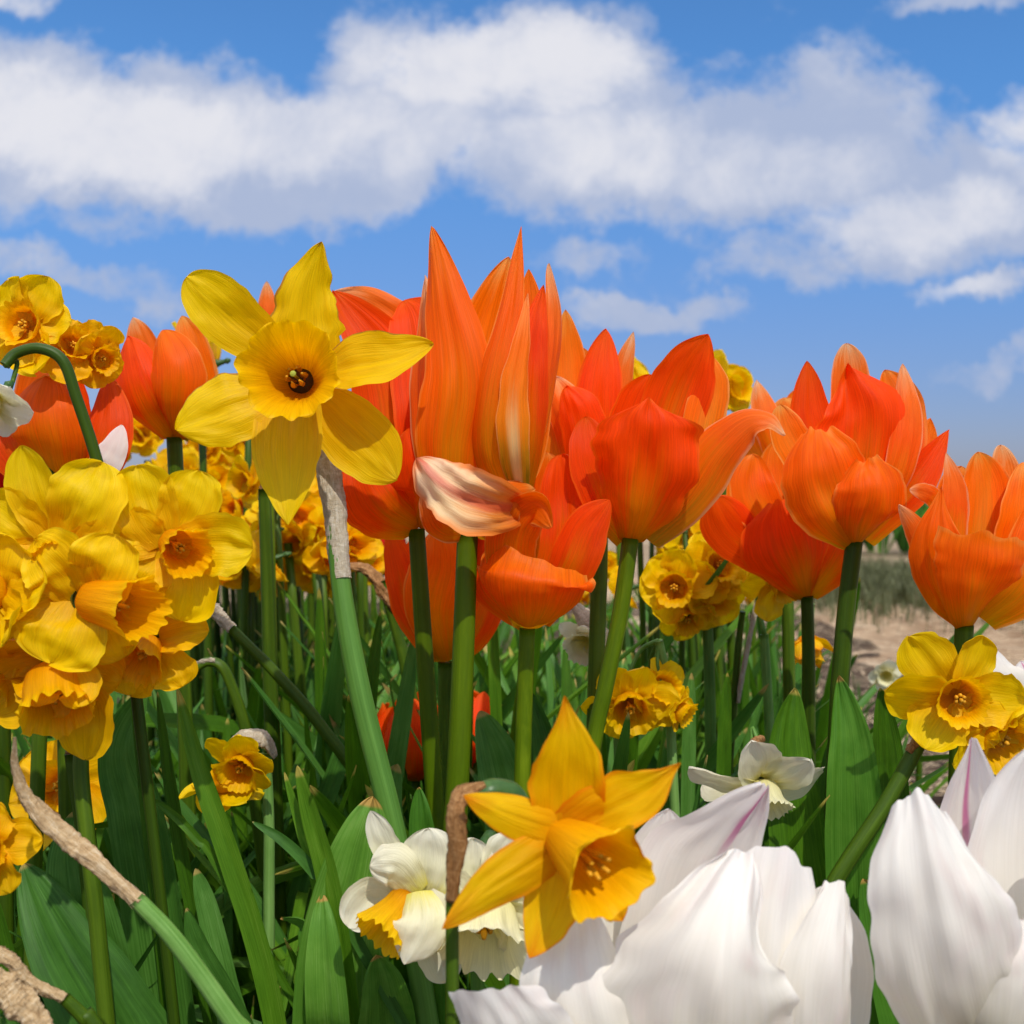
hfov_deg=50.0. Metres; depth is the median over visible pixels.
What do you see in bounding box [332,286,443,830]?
tulip
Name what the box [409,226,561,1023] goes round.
tulip
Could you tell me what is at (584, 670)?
daffodil plant
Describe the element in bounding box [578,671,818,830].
daffodil plant
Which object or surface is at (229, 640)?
daffodil
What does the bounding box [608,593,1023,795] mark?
straw
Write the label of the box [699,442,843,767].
tulip
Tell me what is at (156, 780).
daffodil plant
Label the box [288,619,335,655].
daffodil plant
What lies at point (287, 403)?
daffodil
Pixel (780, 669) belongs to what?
daffodil plant
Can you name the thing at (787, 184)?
sky
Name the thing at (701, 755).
daffodil plant
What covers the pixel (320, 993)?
tulip plant
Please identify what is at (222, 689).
daffodil plant
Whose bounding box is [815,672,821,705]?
daffodil plant
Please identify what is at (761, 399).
tulip
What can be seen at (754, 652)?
daffodil
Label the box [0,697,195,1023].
tulip plant
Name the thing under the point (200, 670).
daffodil
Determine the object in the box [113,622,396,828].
daffodil plant
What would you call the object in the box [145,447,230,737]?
daffodil
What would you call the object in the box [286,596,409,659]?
daffodil plant
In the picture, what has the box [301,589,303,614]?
daffodil
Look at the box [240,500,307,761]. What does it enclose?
daffodil
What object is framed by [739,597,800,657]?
daffodil plant
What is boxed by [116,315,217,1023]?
tulip
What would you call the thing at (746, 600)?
daffodil
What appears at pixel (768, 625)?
daffodil plant
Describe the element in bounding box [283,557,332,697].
daffodil
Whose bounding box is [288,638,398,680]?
daffodil plant
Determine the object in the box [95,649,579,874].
daffodil plant
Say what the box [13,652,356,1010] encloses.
daffodil plant
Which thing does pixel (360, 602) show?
daffodil
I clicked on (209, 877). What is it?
daffodil plant
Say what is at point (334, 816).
daffodil plant
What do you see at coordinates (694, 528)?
daffodil
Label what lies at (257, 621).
daffodil
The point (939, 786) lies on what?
daffodil plant
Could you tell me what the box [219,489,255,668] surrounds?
daffodil
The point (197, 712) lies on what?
daffodil plant
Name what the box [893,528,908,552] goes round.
tulip plant
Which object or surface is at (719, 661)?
daffodil
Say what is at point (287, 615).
daffodil plant
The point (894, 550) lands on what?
ground
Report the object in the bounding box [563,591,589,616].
daffodil
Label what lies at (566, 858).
daffodil
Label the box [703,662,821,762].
daffodil plant
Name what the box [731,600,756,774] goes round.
spent flower stalk
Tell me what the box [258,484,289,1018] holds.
spent flower stalk
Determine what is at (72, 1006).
spent flower stalk
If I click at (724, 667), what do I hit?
daffodil
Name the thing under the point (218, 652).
daffodil
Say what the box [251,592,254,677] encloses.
daffodil
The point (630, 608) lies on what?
daffodil plant
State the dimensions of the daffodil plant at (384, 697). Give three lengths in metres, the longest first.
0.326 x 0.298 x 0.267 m
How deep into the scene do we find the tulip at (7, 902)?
0.50 m
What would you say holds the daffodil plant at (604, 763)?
on the bed soil
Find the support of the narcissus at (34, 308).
on the bed soil
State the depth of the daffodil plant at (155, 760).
0.72 m
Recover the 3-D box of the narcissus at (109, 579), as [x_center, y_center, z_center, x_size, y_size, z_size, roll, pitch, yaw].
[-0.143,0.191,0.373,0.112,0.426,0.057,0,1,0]
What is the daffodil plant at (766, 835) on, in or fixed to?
on the bed soil
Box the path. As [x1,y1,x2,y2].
[607,577,1023,674]
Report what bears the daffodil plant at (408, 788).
on the bed soil
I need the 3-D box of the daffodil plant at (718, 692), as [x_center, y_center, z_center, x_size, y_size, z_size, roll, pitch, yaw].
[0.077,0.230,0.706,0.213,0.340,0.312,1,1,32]
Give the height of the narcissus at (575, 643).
0.356 m
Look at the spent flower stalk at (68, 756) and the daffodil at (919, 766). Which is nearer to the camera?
the spent flower stalk at (68, 756)
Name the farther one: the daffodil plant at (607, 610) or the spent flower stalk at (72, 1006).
the daffodil plant at (607, 610)
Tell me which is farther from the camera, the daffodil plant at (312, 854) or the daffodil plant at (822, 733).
the daffodil plant at (822, 733)
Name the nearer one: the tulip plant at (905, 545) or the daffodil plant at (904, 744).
the daffodil plant at (904, 744)
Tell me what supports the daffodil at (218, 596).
on the bed soil
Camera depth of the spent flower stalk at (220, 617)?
0.50 m
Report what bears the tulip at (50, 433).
on the bed soil
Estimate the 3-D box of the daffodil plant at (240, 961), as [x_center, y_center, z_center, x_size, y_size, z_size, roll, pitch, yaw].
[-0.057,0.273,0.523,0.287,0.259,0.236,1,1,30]
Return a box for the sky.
[0,0,1023,485]
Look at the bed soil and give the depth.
2.52 m
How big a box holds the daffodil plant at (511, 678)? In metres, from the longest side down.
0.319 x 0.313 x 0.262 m
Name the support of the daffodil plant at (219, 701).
on the bed soil
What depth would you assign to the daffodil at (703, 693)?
0.91 m
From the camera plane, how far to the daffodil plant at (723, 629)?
1.52 m
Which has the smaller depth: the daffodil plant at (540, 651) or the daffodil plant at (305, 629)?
the daffodil plant at (305, 629)
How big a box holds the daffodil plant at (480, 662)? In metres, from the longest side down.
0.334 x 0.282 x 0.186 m
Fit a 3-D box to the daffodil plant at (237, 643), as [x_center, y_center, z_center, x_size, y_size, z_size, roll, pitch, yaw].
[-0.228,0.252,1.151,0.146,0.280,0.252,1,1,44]
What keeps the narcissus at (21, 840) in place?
on the bed soil
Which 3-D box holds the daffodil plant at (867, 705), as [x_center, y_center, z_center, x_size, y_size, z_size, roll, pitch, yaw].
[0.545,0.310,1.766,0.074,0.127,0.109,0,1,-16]
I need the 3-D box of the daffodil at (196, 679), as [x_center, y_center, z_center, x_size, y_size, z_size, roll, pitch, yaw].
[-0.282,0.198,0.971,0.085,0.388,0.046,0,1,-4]
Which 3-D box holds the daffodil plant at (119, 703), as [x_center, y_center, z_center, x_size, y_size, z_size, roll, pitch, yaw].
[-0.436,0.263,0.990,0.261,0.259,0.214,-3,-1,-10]
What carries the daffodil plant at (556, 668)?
on the bed soil
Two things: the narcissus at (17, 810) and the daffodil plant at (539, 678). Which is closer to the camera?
the narcissus at (17, 810)
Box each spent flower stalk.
[0,946,103,1023]
[0,967,53,1023]
[10,737,250,1023]
[64,751,97,919]
[196,657,280,991]
[210,603,470,985]
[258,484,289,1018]
[350,562,424,793]
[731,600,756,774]
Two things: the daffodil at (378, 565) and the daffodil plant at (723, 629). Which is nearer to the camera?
the daffodil at (378, 565)
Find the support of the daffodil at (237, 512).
on the bed soil
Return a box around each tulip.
[0,371,133,819]
[0,473,14,943]
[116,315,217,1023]
[258,281,276,643]
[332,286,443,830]
[377,702,391,729]
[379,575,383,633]
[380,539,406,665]
[381,692,437,799]
[384,534,500,808]
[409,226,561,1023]
[448,782,873,1023]
[470,690,489,823]
[476,452,611,985]
[546,309,634,756]
[569,334,785,751]
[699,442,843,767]
[746,380,794,701]
[770,343,949,818]
[867,737,1023,1023]
[898,445,1023,784]
[993,651,1023,686]
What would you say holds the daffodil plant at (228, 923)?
on the bed soil
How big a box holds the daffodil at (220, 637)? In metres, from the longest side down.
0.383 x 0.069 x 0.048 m
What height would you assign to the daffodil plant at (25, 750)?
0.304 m
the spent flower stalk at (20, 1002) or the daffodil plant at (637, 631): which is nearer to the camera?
the spent flower stalk at (20, 1002)
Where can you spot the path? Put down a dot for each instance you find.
(875, 636)
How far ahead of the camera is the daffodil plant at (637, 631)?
1.24 m
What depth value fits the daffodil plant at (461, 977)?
0.56 m
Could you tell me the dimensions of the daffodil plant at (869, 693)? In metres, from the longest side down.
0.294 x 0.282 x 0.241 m
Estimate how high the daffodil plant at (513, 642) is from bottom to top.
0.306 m
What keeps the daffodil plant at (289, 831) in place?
on the bed soil
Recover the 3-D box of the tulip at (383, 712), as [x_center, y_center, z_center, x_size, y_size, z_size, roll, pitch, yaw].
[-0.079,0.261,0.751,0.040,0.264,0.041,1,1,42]
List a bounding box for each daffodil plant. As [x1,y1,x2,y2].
[0,631,390,1023]
[0,766,409,1023]
[9,739,320,1021]
[11,626,389,797]
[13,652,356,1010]
[13,657,329,951]
[13,695,437,871]
[13,727,295,893]
[14,816,305,1009]
[14,890,17,925]
[15,774,346,916]
[38,813,291,995]
[42,728,218,869]
[43,692,314,867]
[48,691,178,848]
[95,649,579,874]
[103,719,312,883]
[106,696,203,853]
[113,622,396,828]
[114,634,563,776]
[116,906,461,1023]
[117,622,387,696]
[117,694,127,710]
[131,689,293,1023]
[146,656,576,823]
[148,606,261,777]
[149,728,295,753]
[153,626,313,773]
[154,772,737,1023]
[156,629,343,732]
[156,639,371,1011]
[159,632,703,876]
[160,678,735,853]
[160,705,295,795]
[161,726,335,921]
[171,796,470,1015]
[193,683,314,762]
[197,813,293,1023]
[201,644,389,737]
[217,590,405,695]
[226,637,629,839]
[226,647,238,713]
[229,588,306,634]
[231,642,829,983]
[232,816,404,972]
[236,639,408,673]
[240,980,292,1009]
[250,662,479,871]
[255,622,581,704]
[256,598,587,702]
[271,712,703,949]
[276,560,754,832]
[280,621,742,830]
[282,589,659,882]
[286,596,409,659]
[286,611,502,938]
[287,597,409,684]
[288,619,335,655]
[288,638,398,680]
[291,810,463,988]
[327,656,512,723]
[328,614,775,741]
[339,647,948,836]
[347,650,646,829]
[365,650,829,989]
[369,604,589,693]
[370,584,396,684]
[377,630,827,762]
[380,653,545,690]
[390,621,559,667]
[450,613,611,679]
[474,625,830,758]
[482,624,872,813]
[483,614,586,691]
[499,625,511,656]
[499,634,560,708]
[499,655,547,714]
[502,616,564,709]
[537,679,948,834]
[538,687,546,701]
[539,614,833,683]
[558,589,775,713]
[559,616,903,846]
[566,583,637,629]
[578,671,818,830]
[606,597,638,635]
[606,613,828,663]
[606,616,781,651]
[619,602,823,846]
[627,623,896,720]
[628,594,638,619]
[633,582,746,661]
[634,578,989,767]
[634,625,832,687]
[677,619,800,686]
[681,672,826,816]
[685,621,797,757]
[702,707,948,792]
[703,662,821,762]
[737,734,940,845]
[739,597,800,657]
[739,675,907,735]
[758,622,815,698]
[773,689,926,775]
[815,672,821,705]
[849,670,874,727]
[902,733,908,753]
[915,767,947,797]
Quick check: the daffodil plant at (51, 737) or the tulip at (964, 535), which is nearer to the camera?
the tulip at (964, 535)
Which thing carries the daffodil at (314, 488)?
on the bed soil
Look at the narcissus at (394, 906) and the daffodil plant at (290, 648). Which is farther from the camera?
the daffodil plant at (290, 648)
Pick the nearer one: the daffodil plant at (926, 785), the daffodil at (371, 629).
the daffodil plant at (926, 785)
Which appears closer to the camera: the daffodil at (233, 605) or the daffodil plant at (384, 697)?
the daffodil plant at (384, 697)
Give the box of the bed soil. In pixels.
[12,601,948,808]
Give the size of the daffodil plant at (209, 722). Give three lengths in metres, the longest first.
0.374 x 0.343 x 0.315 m
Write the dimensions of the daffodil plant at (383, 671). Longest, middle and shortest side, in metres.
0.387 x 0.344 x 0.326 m
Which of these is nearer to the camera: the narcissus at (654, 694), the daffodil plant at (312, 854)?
the daffodil plant at (312, 854)
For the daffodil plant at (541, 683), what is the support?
on the bed soil
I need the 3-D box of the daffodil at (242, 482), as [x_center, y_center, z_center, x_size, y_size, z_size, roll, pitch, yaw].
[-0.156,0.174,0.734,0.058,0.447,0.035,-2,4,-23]
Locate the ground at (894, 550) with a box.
[220,505,927,602]
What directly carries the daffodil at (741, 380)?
on the bed soil
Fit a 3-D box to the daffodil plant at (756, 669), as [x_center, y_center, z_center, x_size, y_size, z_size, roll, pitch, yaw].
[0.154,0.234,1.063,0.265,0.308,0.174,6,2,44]
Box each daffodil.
[127,418,164,747]
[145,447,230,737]
[150,440,185,465]
[156,440,194,707]
[172,321,212,751]
[175,241,438,1023]
[189,440,252,463]
[192,645,200,707]
[198,644,201,689]
[208,340,251,720]
[212,619,217,681]
[215,621,220,684]
[216,599,221,656]
[217,586,220,632]
[218,451,316,475]
[218,566,286,702]
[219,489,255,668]
[219,495,320,517]
[221,586,224,641]
[222,586,235,720]
[226,454,315,818]
[230,589,237,684]
[236,589,238,628]
[238,512,242,629]
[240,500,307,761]
[245,522,383,646]
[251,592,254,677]
[256,596,258,647]
[257,588,261,673]
[258,586,304,651]
[276,492,321,745]
[282,505,351,658]
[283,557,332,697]
[285,476,318,604]
[287,590,294,680]
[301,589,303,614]
[307,490,318,670]
[321,449,369,655]
[327,591,334,651]
[351,571,356,616]
[356,571,364,658]
[369,584,376,638]
[371,552,384,574]
[442,696,680,1023]
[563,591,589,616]
[589,550,616,595]
[608,566,660,745]
[616,357,649,661]
[637,542,646,665]
[647,541,653,660]
[655,545,700,657]
[664,529,700,759]
[677,545,717,732]
[678,529,688,728]
[688,519,699,669]
[689,528,702,746]
[701,636,704,732]
[714,349,753,766]
[715,626,723,691]
[722,630,725,674]
[727,598,753,670]
[750,608,757,690]
[884,689,922,788]
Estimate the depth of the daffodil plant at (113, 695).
0.82 m
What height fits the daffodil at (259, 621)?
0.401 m
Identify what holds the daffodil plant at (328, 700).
on the bed soil
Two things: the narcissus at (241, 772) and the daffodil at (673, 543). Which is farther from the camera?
the daffodil at (673, 543)
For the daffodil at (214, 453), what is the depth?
0.87 m
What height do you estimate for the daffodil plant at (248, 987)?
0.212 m
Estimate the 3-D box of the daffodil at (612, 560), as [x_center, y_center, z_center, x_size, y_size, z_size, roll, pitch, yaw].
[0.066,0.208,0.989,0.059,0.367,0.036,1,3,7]
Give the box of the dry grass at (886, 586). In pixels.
[795,547,1023,637]
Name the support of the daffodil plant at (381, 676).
on the bed soil
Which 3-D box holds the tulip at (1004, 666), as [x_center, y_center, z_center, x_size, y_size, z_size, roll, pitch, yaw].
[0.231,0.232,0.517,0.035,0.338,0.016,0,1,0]
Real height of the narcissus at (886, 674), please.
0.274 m
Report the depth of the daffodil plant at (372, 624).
1.22 m
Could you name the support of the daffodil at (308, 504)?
on the bed soil
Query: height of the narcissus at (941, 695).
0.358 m
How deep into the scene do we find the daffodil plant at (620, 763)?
0.67 m
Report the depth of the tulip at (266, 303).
0.62 m
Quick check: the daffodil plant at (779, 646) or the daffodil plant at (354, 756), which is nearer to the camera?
the daffodil plant at (354, 756)
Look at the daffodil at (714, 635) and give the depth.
0.83 m
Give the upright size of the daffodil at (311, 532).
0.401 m
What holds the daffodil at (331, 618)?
on the bed soil
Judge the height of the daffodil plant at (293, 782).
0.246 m
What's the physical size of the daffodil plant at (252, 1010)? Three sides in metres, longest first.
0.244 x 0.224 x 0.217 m
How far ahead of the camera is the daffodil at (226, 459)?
0.96 m
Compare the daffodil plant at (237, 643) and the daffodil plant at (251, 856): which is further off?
the daffodil plant at (237, 643)
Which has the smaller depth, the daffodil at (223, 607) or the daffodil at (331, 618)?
the daffodil at (331, 618)
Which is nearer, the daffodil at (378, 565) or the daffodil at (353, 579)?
the daffodil at (353, 579)
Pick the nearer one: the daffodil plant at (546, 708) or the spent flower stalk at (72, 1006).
the spent flower stalk at (72, 1006)
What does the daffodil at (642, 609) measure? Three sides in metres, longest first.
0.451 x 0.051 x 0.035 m
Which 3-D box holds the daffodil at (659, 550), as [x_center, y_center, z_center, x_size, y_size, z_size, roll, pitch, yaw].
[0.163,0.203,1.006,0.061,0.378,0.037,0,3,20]
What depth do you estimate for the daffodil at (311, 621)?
1.02 m
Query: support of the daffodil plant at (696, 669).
on the bed soil
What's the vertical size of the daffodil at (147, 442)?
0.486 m
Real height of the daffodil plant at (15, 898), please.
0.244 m
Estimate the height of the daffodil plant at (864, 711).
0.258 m
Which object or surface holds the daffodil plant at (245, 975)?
on the bed soil
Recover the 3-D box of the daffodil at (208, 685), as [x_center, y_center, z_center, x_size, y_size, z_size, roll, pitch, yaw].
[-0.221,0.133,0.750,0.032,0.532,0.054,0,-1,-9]
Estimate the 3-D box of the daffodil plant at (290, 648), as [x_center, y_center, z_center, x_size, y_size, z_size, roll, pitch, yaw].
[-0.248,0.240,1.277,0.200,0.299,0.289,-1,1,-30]
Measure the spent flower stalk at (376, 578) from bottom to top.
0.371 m
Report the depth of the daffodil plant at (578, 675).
0.84 m
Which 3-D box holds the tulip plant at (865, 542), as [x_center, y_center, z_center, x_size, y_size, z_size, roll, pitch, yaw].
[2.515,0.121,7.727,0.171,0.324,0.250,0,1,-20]
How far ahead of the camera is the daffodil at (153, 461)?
1.11 m
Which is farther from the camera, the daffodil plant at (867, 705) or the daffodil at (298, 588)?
the daffodil plant at (867, 705)
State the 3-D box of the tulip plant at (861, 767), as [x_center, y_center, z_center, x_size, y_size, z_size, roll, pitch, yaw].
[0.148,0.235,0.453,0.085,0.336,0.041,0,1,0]
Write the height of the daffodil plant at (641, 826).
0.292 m
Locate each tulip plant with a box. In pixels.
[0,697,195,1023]
[280,787,444,1023]
[391,693,551,993]
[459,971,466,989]
[768,676,909,1023]
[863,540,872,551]
[877,524,902,553]
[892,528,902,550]
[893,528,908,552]
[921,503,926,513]
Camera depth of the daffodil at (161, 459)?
0.94 m
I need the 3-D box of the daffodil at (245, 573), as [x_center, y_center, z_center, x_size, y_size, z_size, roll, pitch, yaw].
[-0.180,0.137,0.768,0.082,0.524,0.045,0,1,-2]
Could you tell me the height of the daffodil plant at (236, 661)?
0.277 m
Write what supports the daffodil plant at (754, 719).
on the bed soil
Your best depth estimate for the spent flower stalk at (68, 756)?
0.42 m
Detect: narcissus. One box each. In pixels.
[0,274,124,972]
[0,343,179,1023]
[0,445,252,1023]
[0,802,43,1023]
[9,739,105,850]
[179,728,277,957]
[339,811,526,990]
[559,603,618,758]
[580,638,697,816]
[639,530,748,804]
[688,726,824,820]
[740,572,794,742]
[795,604,832,667]
[825,631,1023,882]
[868,660,901,689]
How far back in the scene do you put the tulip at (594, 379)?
0.50 m
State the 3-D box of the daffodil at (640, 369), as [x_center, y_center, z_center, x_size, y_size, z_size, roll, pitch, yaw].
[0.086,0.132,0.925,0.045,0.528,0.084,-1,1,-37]
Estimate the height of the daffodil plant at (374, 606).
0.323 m
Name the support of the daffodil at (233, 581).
on the bed soil
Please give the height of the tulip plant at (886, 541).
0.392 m
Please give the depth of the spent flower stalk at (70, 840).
0.32 m
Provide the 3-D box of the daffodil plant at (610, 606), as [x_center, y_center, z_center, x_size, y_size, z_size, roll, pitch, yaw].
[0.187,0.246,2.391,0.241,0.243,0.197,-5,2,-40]
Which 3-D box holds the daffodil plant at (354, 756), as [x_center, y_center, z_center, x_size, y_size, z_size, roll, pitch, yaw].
[-0.035,0.237,0.618,0.304,0.327,0.200,4,-1,-44]
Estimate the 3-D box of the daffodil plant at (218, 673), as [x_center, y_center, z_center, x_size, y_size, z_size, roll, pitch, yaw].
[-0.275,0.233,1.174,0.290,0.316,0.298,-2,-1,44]
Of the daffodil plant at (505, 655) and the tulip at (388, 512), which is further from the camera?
the daffodil plant at (505, 655)
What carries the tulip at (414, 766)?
on the bed soil
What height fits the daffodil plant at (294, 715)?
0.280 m
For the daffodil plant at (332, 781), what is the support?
on the bed soil
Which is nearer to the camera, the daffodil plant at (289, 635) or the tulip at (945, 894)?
the tulip at (945, 894)
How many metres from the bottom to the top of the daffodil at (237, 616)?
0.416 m
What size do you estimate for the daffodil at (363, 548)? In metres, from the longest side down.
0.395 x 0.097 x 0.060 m
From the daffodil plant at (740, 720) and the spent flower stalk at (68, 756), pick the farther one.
the daffodil plant at (740, 720)
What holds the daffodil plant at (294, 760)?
on the bed soil
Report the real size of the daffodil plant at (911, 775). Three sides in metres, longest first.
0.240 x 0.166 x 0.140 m
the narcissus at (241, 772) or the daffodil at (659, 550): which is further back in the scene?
the daffodil at (659, 550)
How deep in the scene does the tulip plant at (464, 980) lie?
0.61 m
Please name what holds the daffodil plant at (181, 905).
on the bed soil
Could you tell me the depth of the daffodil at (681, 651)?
0.87 m
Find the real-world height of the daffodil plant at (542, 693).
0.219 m
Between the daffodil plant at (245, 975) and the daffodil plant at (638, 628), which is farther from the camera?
the daffodil plant at (638, 628)
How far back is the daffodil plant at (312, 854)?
0.39 m
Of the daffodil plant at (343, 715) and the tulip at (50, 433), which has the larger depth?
the daffodil plant at (343, 715)
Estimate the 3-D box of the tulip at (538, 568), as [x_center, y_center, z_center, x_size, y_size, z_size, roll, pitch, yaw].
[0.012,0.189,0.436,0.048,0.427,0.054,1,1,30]
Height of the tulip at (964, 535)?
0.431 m
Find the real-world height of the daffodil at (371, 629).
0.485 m
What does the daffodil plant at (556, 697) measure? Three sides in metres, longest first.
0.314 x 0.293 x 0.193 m
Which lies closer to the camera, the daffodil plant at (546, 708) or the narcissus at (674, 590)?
the narcissus at (674, 590)
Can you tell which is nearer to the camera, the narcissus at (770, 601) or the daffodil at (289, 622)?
the narcissus at (770, 601)
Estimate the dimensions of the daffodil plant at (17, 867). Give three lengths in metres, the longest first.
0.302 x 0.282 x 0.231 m
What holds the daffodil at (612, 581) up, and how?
on the bed soil
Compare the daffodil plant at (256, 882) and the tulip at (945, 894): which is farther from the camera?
the daffodil plant at (256, 882)
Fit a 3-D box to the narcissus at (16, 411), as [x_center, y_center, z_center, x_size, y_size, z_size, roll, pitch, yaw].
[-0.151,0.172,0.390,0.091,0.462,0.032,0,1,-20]
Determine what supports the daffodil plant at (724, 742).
on the bed soil
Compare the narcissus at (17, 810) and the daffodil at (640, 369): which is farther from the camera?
the daffodil at (640, 369)
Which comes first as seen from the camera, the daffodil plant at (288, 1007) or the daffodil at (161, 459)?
the daffodil plant at (288, 1007)
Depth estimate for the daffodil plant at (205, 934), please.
0.42 m
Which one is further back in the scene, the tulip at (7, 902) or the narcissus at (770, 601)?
the narcissus at (770, 601)
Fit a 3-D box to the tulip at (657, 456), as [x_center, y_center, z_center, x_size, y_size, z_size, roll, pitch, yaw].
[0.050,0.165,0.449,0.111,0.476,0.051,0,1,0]
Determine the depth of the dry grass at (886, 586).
3.82 m
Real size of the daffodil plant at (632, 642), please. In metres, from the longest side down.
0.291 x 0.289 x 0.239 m
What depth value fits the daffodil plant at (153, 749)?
0.88 m
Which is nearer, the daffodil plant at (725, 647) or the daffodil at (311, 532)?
the daffodil at (311, 532)
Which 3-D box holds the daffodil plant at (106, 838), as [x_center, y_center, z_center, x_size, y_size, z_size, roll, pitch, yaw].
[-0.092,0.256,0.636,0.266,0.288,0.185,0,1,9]
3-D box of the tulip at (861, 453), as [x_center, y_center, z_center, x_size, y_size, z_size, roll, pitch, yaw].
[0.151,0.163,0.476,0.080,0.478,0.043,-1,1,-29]
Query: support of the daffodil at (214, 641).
on the bed soil
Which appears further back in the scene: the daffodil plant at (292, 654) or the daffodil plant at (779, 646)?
the daffodil plant at (779, 646)
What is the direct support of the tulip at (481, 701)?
on the bed soil
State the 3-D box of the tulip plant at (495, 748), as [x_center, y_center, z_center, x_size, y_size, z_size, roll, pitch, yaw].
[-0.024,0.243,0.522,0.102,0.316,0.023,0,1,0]
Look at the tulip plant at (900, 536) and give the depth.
7.89 m
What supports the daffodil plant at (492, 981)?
on the bed soil
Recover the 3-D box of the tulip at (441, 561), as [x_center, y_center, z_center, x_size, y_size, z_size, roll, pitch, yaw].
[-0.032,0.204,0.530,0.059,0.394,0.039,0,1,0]
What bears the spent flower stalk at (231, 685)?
on the bed soil
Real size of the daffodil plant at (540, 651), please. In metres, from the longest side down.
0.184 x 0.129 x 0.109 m
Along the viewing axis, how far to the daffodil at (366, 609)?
0.86 m
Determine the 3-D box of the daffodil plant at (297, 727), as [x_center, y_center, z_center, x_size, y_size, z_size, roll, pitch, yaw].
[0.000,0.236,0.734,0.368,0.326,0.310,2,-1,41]
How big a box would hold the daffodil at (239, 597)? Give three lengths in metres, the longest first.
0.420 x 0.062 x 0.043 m
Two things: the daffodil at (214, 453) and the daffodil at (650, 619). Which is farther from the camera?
the daffodil at (650, 619)
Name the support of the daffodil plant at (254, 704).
on the bed soil
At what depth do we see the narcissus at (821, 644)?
0.61 m
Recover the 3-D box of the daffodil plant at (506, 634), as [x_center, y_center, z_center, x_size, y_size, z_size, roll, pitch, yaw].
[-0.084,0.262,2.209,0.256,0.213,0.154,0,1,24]
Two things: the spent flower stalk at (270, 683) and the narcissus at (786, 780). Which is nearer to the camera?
the narcissus at (786, 780)
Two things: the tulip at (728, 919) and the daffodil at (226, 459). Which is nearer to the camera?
the tulip at (728, 919)

